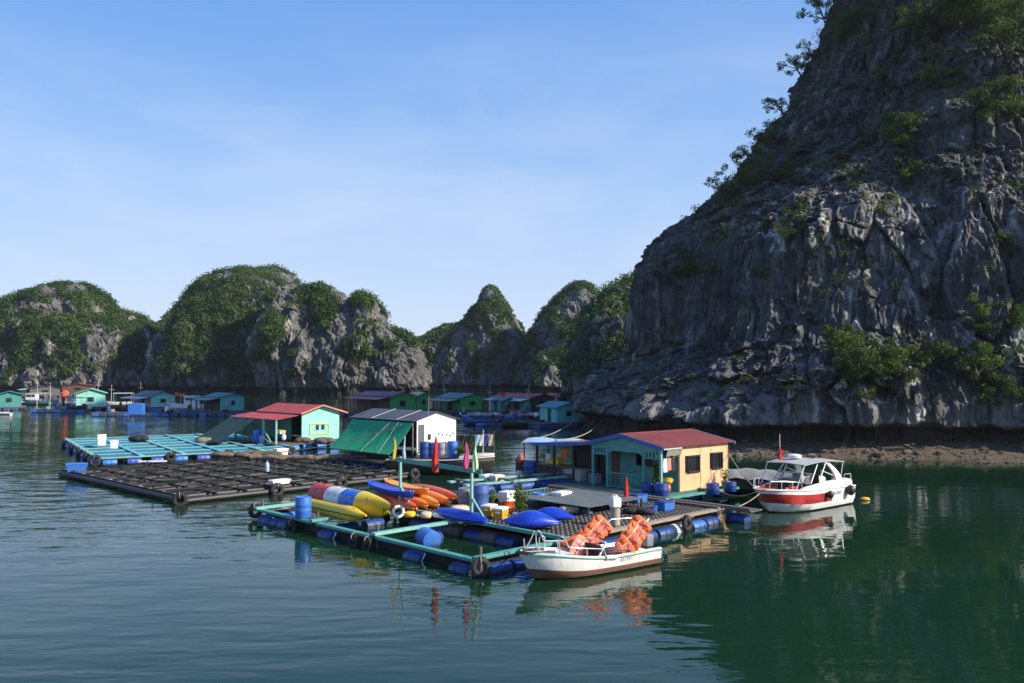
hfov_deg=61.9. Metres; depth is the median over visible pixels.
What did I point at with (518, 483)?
potted plant
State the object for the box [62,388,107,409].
floating house
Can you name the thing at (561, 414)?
floating house
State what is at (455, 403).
floating house
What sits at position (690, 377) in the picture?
cliff shrub
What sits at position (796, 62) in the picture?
ridge tree
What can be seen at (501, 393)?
mast flag
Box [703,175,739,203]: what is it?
ridge tree
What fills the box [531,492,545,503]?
plastic barrel
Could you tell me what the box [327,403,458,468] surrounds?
floating house
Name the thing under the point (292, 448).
tyre fender
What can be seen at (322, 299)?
hill vegetation
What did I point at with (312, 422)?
floating house
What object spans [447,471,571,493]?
floating raft
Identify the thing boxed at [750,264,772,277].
cliff shrub
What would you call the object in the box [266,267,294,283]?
hill
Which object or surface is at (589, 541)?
jacket
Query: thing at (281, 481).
foam box
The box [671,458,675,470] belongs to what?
hung shirt
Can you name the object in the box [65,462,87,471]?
plastic tub
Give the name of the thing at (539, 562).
open motorboat
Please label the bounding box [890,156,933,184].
cliff shrub
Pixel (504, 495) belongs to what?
cool box
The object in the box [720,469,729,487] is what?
potted plant
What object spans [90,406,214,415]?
floating raft
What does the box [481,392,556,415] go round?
floating house
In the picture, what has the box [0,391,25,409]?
floating house
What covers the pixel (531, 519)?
kayak
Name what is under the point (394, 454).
furled flag
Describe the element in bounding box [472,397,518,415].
boat
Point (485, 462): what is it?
wooden boat
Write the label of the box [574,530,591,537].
life jacket
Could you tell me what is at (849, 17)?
cliff shrub
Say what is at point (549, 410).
door
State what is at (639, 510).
net heap
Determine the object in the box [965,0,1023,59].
cliff tree
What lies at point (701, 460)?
floating house
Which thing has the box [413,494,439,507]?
kayak
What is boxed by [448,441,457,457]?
plastic barrel
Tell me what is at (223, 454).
net heap
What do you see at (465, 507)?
foam block
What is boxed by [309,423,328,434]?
window
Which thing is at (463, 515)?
kayak
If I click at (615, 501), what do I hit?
water can
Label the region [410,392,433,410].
floating house
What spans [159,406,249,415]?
floating raft
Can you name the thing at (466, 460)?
furled flag
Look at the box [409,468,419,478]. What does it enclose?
tyre fender
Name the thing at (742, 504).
mooring rope
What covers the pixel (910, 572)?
sea water
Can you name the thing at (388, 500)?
kayak
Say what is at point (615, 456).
door
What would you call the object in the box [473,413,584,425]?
floating raft
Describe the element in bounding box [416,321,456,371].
hill vegetation
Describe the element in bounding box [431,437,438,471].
furled flag
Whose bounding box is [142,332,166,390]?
hill
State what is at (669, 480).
fruit basin
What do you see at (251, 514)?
tyre fender
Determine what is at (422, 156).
sky
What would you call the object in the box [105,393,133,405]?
moored boat
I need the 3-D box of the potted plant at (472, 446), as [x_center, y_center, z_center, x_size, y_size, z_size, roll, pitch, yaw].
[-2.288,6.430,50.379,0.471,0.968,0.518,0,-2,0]
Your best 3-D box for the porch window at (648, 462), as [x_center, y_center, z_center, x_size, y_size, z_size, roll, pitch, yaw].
[6.488,5.673,40.689,0.097,0.580,0.840,2,-3,-41]
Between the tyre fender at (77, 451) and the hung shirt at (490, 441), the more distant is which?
the tyre fender at (77, 451)
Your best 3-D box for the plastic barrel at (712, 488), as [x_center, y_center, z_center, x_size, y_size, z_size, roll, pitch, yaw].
[9.387,6.870,39.888,0.613,0.525,0.613,0,-2,0]
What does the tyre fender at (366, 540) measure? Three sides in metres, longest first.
0.625 x 0.600 x 0.290 m
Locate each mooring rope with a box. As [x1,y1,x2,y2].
[234,424,401,453]
[542,414,580,436]
[555,422,600,439]
[717,493,759,509]
[718,490,755,495]
[729,454,752,485]
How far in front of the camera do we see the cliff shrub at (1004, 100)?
70.08 m
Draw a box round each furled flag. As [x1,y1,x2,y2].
[392,437,395,461]
[402,435,405,460]
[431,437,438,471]
[463,441,468,468]
[472,443,477,473]
[624,475,628,504]
[778,434,781,459]
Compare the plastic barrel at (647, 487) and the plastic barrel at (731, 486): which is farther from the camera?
the plastic barrel at (731, 486)
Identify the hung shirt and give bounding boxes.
[461,435,464,445]
[468,435,472,445]
[475,435,479,445]
[479,435,482,445]
[484,435,488,445]
[488,435,492,445]
[663,458,667,472]
[667,458,671,470]
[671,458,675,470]
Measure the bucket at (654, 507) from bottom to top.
0.300 m
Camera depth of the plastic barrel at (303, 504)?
32.19 m
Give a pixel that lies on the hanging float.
(520, 458)
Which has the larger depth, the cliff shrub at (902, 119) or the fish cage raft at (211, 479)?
the cliff shrub at (902, 119)
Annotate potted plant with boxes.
[454,445,463,458]
[460,446,464,455]
[469,442,474,457]
[489,487,496,503]
[507,486,531,512]
[510,474,524,488]
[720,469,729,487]
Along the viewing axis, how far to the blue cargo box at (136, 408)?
113.49 m
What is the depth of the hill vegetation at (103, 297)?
272.27 m
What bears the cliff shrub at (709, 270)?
on the rock cliff at (950, 246)
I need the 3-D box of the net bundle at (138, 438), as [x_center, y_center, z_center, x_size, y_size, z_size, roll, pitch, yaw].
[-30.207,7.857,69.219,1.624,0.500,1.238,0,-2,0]
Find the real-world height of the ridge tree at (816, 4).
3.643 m
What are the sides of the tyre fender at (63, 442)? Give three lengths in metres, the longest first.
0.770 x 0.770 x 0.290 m
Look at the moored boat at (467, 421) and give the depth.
99.55 m
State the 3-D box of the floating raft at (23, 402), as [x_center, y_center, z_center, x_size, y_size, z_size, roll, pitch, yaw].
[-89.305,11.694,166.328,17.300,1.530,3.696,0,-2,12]
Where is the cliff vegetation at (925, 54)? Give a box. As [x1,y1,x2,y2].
[573,0,1023,401]
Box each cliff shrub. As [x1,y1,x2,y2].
[597,376,616,386]
[647,264,683,285]
[660,339,679,350]
[677,252,699,277]
[685,374,696,379]
[697,260,729,273]
[740,371,767,384]
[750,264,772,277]
[761,160,796,181]
[770,216,805,239]
[781,196,812,221]
[811,242,843,259]
[820,321,870,345]
[824,323,902,382]
[827,6,870,42]
[837,163,870,180]
[845,366,899,400]
[861,341,931,381]
[875,109,944,145]
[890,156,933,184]
[892,0,952,39]
[903,336,957,368]
[914,59,963,90]
[919,301,945,314]
[942,340,1013,380]
[961,294,1023,332]
[962,74,1023,119]
[974,371,1023,405]
[991,230,1023,251]
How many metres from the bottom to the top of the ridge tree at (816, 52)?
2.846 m
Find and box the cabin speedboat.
[753,454,855,512]
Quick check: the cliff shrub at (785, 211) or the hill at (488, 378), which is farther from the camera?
the hill at (488, 378)
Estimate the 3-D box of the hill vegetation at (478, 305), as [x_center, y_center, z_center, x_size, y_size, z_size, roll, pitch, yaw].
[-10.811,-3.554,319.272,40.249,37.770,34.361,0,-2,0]
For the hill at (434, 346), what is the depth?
379.83 m
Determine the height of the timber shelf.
0.710 m
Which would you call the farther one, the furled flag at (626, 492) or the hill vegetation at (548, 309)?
the hill vegetation at (548, 309)
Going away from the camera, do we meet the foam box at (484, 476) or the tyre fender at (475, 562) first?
the tyre fender at (475, 562)
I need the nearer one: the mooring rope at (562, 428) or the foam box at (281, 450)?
the foam box at (281, 450)
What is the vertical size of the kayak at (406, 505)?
0.396 m
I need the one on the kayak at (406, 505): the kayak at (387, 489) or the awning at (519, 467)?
the kayak at (387, 489)
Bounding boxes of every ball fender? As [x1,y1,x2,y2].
[827,485,833,498]
[846,479,854,494]
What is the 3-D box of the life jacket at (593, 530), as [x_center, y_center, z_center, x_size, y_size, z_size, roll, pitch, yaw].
[2.542,5.946,26.461,0.480,0.717,0.174,-45,9,-11]
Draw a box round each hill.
[0,283,153,392]
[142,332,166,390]
[156,270,281,393]
[245,284,431,394]
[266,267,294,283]
[421,325,447,387]
[429,287,522,390]
[511,285,595,391]
[538,365,561,393]
[557,278,633,402]
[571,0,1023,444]
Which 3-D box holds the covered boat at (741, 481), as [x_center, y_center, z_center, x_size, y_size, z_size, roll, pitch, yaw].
[11.864,6.929,42.068,5.000,1.375,1.660,-1,-2,24]
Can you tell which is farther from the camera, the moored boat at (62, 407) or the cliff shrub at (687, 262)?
the moored boat at (62, 407)
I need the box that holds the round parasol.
[60,390,68,396]
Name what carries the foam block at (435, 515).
on the floating raft at (458, 562)
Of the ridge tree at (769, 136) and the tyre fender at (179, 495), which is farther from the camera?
the ridge tree at (769, 136)
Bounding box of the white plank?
[138,460,166,462]
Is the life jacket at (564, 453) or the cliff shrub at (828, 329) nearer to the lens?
the life jacket at (564, 453)
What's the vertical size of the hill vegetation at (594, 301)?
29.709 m
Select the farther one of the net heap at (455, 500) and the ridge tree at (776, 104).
the ridge tree at (776, 104)
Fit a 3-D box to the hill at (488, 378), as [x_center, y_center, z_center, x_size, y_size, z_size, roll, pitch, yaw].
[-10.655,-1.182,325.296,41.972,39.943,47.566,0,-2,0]
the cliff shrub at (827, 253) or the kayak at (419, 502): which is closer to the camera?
the kayak at (419, 502)
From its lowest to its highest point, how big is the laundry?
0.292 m
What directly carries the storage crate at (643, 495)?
on the floating raft at (458, 562)
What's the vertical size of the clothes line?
2.500 m
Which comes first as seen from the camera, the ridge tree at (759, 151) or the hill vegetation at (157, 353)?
the ridge tree at (759, 151)
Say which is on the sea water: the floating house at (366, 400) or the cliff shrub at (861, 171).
the floating house at (366, 400)
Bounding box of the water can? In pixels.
[609,495,620,507]
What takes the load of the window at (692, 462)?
in the floating house at (701, 460)
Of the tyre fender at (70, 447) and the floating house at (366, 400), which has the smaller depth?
the tyre fender at (70, 447)
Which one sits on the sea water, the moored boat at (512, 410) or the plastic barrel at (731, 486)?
the moored boat at (512, 410)
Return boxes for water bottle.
[265,460,268,471]
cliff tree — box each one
[936,0,1023,35]
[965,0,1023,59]
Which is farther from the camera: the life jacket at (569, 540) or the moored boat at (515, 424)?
the moored boat at (515, 424)
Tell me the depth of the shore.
61.05 m
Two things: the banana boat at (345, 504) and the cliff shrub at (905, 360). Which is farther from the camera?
the cliff shrub at (905, 360)
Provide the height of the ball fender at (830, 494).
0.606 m
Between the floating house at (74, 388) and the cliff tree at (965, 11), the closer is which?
the cliff tree at (965, 11)
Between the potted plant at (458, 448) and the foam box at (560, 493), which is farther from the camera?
the potted plant at (458, 448)
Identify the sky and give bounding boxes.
[0,0,832,335]
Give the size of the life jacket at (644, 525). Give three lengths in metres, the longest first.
0.717 x 0.480 x 0.174 m
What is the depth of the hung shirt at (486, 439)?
56.77 m
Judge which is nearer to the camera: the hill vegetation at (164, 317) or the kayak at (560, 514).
the kayak at (560, 514)
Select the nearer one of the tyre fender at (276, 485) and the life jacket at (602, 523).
the life jacket at (602, 523)
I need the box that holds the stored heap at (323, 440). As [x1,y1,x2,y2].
[294,437,334,444]
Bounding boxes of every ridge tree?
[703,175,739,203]
[714,161,758,193]
[730,143,773,175]
[744,117,784,149]
[761,94,795,117]
[776,53,812,75]
[795,39,821,61]
[796,0,841,26]
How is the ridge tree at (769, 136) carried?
on the rock cliff at (950, 246)
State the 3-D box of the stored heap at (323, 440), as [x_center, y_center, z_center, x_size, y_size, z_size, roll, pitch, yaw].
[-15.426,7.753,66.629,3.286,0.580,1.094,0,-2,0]
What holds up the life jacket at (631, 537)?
hanging from the open motorboat
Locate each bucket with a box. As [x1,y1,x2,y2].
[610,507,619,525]
[649,505,657,513]
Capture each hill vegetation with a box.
[0,279,162,383]
[148,264,293,388]
[150,329,168,357]
[155,308,172,330]
[244,280,432,376]
[256,262,302,284]
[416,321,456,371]
[430,284,525,378]
[507,279,601,385]
[539,359,555,373]
[550,270,633,392]
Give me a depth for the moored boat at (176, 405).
139.13 m
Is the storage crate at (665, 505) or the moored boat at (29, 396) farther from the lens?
the moored boat at (29, 396)
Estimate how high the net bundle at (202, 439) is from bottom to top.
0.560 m
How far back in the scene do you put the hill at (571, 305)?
286.51 m
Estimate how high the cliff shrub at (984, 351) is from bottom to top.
2.979 m
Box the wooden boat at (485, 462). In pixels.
[386,425,494,474]
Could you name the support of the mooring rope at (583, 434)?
attached to the rock cliff at (950, 246)
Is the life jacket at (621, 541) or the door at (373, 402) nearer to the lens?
the life jacket at (621, 541)
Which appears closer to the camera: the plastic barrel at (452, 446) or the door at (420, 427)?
the plastic barrel at (452, 446)
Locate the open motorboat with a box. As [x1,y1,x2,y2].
[515,517,661,578]
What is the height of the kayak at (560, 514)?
0.473 m
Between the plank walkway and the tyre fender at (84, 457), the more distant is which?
the tyre fender at (84, 457)
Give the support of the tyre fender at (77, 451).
hanging from the fish cage raft at (150, 447)
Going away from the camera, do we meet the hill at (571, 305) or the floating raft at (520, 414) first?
the floating raft at (520, 414)
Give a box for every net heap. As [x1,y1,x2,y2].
[209,450,282,457]
[452,498,498,503]
[622,507,655,514]
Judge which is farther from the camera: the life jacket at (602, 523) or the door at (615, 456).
the door at (615, 456)
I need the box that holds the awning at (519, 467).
[516,437,586,474]
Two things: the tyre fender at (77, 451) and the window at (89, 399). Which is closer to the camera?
the tyre fender at (77, 451)
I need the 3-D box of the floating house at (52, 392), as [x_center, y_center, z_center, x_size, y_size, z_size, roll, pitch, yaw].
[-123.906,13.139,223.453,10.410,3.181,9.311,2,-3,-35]
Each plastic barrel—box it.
[252,430,261,441]
[295,496,311,517]
[420,441,429,457]
[429,442,433,457]
[437,442,444,457]
[443,441,448,457]
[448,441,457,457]
[458,487,469,507]
[473,484,488,511]
[524,460,535,473]
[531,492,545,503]
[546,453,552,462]
[641,482,653,493]
[654,483,668,496]
[706,482,719,494]
[724,481,736,491]
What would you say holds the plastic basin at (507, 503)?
on the floating raft at (458, 562)
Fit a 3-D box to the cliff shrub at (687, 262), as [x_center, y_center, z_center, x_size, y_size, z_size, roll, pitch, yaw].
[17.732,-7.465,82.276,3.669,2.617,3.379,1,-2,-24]
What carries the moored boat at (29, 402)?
on the sea water
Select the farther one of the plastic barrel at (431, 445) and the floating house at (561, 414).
the floating house at (561, 414)
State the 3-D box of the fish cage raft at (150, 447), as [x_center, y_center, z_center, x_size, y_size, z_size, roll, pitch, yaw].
[-26.502,8.248,66.686,13.619,0.684,19.939,1,-3,-33]
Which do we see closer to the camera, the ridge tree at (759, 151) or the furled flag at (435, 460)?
the furled flag at (435, 460)
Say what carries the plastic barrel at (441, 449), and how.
on the wooden boat at (485, 462)
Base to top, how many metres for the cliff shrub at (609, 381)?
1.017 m
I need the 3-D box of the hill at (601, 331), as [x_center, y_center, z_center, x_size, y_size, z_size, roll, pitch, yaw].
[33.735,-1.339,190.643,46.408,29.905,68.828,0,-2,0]
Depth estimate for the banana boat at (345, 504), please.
31.96 m
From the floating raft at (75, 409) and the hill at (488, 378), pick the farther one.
the hill at (488, 378)
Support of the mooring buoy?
on the sea water
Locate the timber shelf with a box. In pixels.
[545,463,569,475]
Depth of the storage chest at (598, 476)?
42.30 m
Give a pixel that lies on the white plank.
(154, 461)
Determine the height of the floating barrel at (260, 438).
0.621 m
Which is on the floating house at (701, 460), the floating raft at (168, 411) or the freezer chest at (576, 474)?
the freezer chest at (576, 474)
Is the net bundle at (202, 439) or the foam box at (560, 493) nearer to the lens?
the foam box at (560, 493)
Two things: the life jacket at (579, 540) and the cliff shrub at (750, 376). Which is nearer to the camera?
the life jacket at (579, 540)
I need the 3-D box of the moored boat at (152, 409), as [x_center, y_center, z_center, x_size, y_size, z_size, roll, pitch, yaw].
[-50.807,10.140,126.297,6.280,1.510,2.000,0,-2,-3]
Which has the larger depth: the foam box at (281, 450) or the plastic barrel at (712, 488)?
the foam box at (281, 450)
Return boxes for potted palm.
[652,457,658,492]
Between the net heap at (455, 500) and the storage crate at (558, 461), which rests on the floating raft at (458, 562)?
the net heap at (455, 500)
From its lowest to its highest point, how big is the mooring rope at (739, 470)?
1.057 m
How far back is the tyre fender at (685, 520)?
31.91 m
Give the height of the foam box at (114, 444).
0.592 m
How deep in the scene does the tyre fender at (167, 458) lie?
57.04 m
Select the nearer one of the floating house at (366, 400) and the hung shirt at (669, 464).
the hung shirt at (669, 464)
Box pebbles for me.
[727,438,1023,463]
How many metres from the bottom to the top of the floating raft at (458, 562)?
1.280 m
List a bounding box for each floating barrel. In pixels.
[256,435,264,442]
[415,527,440,546]
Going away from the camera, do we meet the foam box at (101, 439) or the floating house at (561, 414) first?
the foam box at (101, 439)
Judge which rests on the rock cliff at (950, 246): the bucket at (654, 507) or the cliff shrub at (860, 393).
the cliff shrub at (860, 393)
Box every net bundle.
[128,435,148,441]
[196,437,223,443]
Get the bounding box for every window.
[87,397,93,401]
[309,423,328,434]
[400,401,405,405]
[641,454,654,466]
[685,455,700,472]
[710,452,722,469]
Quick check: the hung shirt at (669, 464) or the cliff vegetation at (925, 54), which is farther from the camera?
the cliff vegetation at (925, 54)
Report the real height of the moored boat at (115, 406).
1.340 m
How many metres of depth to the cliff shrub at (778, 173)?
83.90 m
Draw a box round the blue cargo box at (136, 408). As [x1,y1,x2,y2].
[128,403,144,414]
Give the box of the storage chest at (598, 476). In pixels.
[588,473,601,483]
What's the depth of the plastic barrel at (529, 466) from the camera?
44.84 m
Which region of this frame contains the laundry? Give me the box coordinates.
[277,430,285,433]
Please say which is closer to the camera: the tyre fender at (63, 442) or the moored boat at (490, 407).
the tyre fender at (63, 442)
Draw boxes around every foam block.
[404,511,415,517]
[420,511,431,518]
[432,512,445,518]
[450,505,469,509]
[559,505,579,513]
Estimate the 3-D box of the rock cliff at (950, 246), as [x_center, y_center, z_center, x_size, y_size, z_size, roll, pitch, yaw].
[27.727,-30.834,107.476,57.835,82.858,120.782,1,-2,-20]
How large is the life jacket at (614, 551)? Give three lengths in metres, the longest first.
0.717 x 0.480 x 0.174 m
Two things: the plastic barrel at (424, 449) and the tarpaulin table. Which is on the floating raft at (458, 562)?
the tarpaulin table
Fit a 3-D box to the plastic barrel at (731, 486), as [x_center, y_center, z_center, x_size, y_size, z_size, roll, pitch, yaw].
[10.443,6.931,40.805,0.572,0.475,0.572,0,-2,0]
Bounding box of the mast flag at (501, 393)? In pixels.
[499,392,504,409]
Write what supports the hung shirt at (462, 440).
hanging from the clothes line
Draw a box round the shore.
[726,438,1023,462]
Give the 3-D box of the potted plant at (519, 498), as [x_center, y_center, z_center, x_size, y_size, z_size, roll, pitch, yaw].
[0.304,6.088,32.780,0.809,1.069,0.777,2,-3,-37]
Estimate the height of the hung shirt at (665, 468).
0.625 m
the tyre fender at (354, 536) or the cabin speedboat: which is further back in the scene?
the cabin speedboat
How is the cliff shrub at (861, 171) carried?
on the rock cliff at (950, 246)
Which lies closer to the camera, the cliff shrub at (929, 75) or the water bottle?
the water bottle
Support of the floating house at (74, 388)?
on the sea water
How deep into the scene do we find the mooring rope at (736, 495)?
37.79 m
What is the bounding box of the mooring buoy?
[860,496,869,500]
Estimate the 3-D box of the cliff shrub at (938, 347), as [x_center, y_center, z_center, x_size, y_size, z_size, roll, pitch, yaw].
[30.205,0.864,62.459,3.883,2.559,3.867,0,-2,0]
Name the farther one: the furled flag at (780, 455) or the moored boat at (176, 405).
the moored boat at (176, 405)
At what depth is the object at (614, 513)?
30.11 m
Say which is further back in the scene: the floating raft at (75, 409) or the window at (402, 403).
the floating raft at (75, 409)
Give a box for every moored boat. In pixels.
[0,409,13,414]
[22,393,44,400]
[24,393,53,404]
[53,394,75,405]
[59,397,88,410]
[74,402,121,408]
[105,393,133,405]
[147,405,190,411]
[166,396,203,409]
[462,414,494,424]
[479,400,511,411]
[499,418,544,426]
[509,409,539,411]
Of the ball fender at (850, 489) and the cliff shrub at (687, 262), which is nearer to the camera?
the ball fender at (850, 489)
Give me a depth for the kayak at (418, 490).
35.52 m
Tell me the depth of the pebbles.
61.04 m
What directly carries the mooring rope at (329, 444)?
attached to the fish cage raft at (211, 479)
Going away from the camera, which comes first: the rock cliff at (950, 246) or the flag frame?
the flag frame
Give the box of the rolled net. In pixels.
[249,453,367,460]
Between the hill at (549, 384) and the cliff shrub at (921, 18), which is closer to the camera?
the cliff shrub at (921, 18)
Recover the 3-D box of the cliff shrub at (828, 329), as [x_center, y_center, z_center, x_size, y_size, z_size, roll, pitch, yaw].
[25.038,-0.209,64.339,3.421,2.530,3.893,0,-2,0]
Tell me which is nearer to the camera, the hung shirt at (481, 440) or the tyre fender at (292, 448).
the hung shirt at (481, 440)
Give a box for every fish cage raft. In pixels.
[58,454,419,502]
[65,433,298,465]
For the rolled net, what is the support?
on the fish cage raft at (211, 479)
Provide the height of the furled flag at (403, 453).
1.049 m
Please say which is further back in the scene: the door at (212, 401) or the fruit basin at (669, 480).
the door at (212, 401)
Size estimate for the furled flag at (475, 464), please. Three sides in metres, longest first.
1.100 x 0.224 x 0.157 m
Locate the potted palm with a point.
(655, 479)
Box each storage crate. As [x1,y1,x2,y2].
[547,458,563,464]
[629,492,647,502]
[654,500,675,510]
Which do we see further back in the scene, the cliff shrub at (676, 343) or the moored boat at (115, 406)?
the moored boat at (115, 406)
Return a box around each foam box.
[97,434,106,445]
[110,440,118,448]
[268,478,290,484]
[272,448,288,454]
[479,473,492,481]
[489,474,504,481]
[551,490,571,503]
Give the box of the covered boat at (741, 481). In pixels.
[728,468,791,494]
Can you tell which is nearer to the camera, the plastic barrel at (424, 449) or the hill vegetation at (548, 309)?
the plastic barrel at (424, 449)
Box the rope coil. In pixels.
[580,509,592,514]
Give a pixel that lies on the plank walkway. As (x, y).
(738, 518)
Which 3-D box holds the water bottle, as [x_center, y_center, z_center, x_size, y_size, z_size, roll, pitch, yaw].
[-13.908,7.062,48.471,0.232,0.640,0.232,0,-2,0]
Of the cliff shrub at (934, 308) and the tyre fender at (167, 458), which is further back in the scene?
the cliff shrub at (934, 308)
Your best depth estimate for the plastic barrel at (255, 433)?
66.81 m
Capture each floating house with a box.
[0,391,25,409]
[17,385,59,396]
[60,383,96,393]
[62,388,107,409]
[118,390,174,410]
[190,392,249,414]
[194,403,347,449]
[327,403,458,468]
[339,391,416,415]
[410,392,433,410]
[430,392,486,413]
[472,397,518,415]
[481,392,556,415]
[527,401,583,427]
[531,429,739,500]
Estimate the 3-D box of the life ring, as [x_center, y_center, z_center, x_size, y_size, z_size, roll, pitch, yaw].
[-4.252,6.368,31.939,0.488,0.478,0.184,1,-2,-21]
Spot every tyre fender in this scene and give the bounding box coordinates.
[61,438,65,446]
[69,443,72,451]
[76,447,79,456]
[82,451,86,461]
[88,454,100,466]
[165,452,176,461]
[172,492,188,504]
[248,503,261,518]
[270,483,283,494]
[284,519,297,530]
[287,446,295,454]
[335,476,347,486]
[347,532,359,546]
[361,536,372,550]
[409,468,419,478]
[469,556,491,577]
[681,515,692,531]
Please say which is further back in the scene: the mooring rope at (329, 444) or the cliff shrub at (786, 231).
the cliff shrub at (786, 231)
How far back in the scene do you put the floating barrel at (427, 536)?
29.22 m
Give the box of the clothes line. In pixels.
[487,431,493,462]
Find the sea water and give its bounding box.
[0,388,1023,682]
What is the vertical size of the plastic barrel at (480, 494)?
1.025 m
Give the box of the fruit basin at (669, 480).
[663,477,673,491]
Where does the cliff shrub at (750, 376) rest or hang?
on the rock cliff at (950, 246)
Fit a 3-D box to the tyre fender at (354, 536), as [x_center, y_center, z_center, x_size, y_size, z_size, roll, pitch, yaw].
[-5.466,6.900,29.433,0.600,0.625,0.290,-2,-13,44]
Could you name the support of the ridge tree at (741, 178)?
on the rock cliff at (950, 246)
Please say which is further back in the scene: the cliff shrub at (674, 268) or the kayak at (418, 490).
the cliff shrub at (674, 268)
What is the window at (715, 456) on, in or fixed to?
in the floating house at (701, 460)
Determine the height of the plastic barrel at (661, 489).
0.575 m
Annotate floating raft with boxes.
[21,398,75,404]
[30,403,97,412]
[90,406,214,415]
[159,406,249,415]
[254,485,723,573]
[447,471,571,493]
[459,406,580,417]
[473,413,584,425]
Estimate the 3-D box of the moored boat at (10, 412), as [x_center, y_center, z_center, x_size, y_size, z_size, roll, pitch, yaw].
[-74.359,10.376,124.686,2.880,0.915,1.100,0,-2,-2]
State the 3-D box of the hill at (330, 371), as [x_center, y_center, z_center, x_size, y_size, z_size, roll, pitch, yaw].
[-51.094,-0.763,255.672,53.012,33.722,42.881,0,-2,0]
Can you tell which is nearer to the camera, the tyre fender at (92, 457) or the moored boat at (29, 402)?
the tyre fender at (92, 457)
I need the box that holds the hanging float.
[517,442,523,464]
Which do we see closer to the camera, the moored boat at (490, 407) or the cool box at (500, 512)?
the cool box at (500, 512)
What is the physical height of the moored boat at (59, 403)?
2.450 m
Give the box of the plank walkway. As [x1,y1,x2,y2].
[552,484,761,523]
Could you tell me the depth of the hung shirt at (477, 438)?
56.77 m
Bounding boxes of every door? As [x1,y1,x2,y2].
[211,399,213,409]
[371,400,376,408]
[418,425,423,453]
[548,409,550,421]
[612,453,619,483]
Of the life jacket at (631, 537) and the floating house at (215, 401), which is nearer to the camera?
the life jacket at (631, 537)
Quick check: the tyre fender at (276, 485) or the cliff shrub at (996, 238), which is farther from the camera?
the cliff shrub at (996, 238)
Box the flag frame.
[389,456,483,515]
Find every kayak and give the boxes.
[367,480,413,497]
[372,493,392,508]
[373,493,417,511]
[384,478,428,494]
[405,495,427,508]
[413,484,456,500]
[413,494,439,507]
[427,490,449,505]
[434,508,487,523]
[502,510,561,527]
[531,507,575,519]
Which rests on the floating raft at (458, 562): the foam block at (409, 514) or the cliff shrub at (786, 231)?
the foam block at (409, 514)
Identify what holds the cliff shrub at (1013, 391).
on the rock cliff at (950, 246)
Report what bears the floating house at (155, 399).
on the sea water
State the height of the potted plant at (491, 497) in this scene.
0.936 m
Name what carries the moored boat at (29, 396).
on the sea water
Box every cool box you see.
[480,503,497,516]
[492,506,508,519]
[498,490,514,502]
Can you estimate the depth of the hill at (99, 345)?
269.76 m
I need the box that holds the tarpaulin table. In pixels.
[516,488,643,515]
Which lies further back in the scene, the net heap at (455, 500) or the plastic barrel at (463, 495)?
the net heap at (455, 500)
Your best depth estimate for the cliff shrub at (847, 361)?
61.79 m
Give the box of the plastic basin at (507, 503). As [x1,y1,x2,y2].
[498,501,514,510]
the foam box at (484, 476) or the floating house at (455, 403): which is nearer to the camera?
the foam box at (484, 476)
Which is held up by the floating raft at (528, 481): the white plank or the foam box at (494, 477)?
the foam box at (494, 477)
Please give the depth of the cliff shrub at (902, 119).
73.68 m
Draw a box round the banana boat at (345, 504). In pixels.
[308,481,395,521]
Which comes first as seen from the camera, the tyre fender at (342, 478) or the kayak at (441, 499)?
the kayak at (441, 499)
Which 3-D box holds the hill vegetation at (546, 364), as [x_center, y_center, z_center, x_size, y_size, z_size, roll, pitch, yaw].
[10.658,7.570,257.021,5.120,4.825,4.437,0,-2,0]
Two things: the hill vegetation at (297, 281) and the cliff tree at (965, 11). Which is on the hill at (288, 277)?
the hill vegetation at (297, 281)
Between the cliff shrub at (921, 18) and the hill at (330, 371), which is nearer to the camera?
the cliff shrub at (921, 18)
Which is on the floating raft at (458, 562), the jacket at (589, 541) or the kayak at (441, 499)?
the kayak at (441, 499)
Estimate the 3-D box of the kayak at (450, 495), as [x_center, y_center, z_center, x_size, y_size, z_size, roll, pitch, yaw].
[-3.499,6.556,37.434,0.680,0.416,4.300,1,-3,-34]
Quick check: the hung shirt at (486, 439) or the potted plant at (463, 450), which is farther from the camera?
the hung shirt at (486, 439)
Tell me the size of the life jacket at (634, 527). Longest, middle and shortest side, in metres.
0.717 x 0.480 x 0.174 m
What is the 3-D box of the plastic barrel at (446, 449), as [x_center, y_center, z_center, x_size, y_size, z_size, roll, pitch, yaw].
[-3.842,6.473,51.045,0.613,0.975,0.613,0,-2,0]
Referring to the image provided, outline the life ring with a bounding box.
[392,505,404,517]
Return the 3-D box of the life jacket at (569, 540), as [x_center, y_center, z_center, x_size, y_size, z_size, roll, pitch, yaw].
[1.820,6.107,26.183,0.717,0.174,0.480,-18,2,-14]
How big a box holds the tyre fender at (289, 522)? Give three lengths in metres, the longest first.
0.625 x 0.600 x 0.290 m
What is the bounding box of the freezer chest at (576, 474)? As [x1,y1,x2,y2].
[563,468,587,480]
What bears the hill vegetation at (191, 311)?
on the hill at (173, 383)
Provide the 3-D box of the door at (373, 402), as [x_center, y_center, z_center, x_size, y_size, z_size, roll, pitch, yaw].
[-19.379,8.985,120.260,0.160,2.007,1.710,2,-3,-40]
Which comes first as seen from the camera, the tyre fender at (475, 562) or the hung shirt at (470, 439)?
the tyre fender at (475, 562)
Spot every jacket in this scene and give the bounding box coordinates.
[560,534,580,545]
[561,447,567,459]
[569,534,587,555]
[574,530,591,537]
[581,538,599,554]
[584,523,604,543]
[592,514,612,536]
[604,546,626,554]
[615,537,634,553]
[620,530,640,550]
[628,521,644,543]
[630,515,651,536]

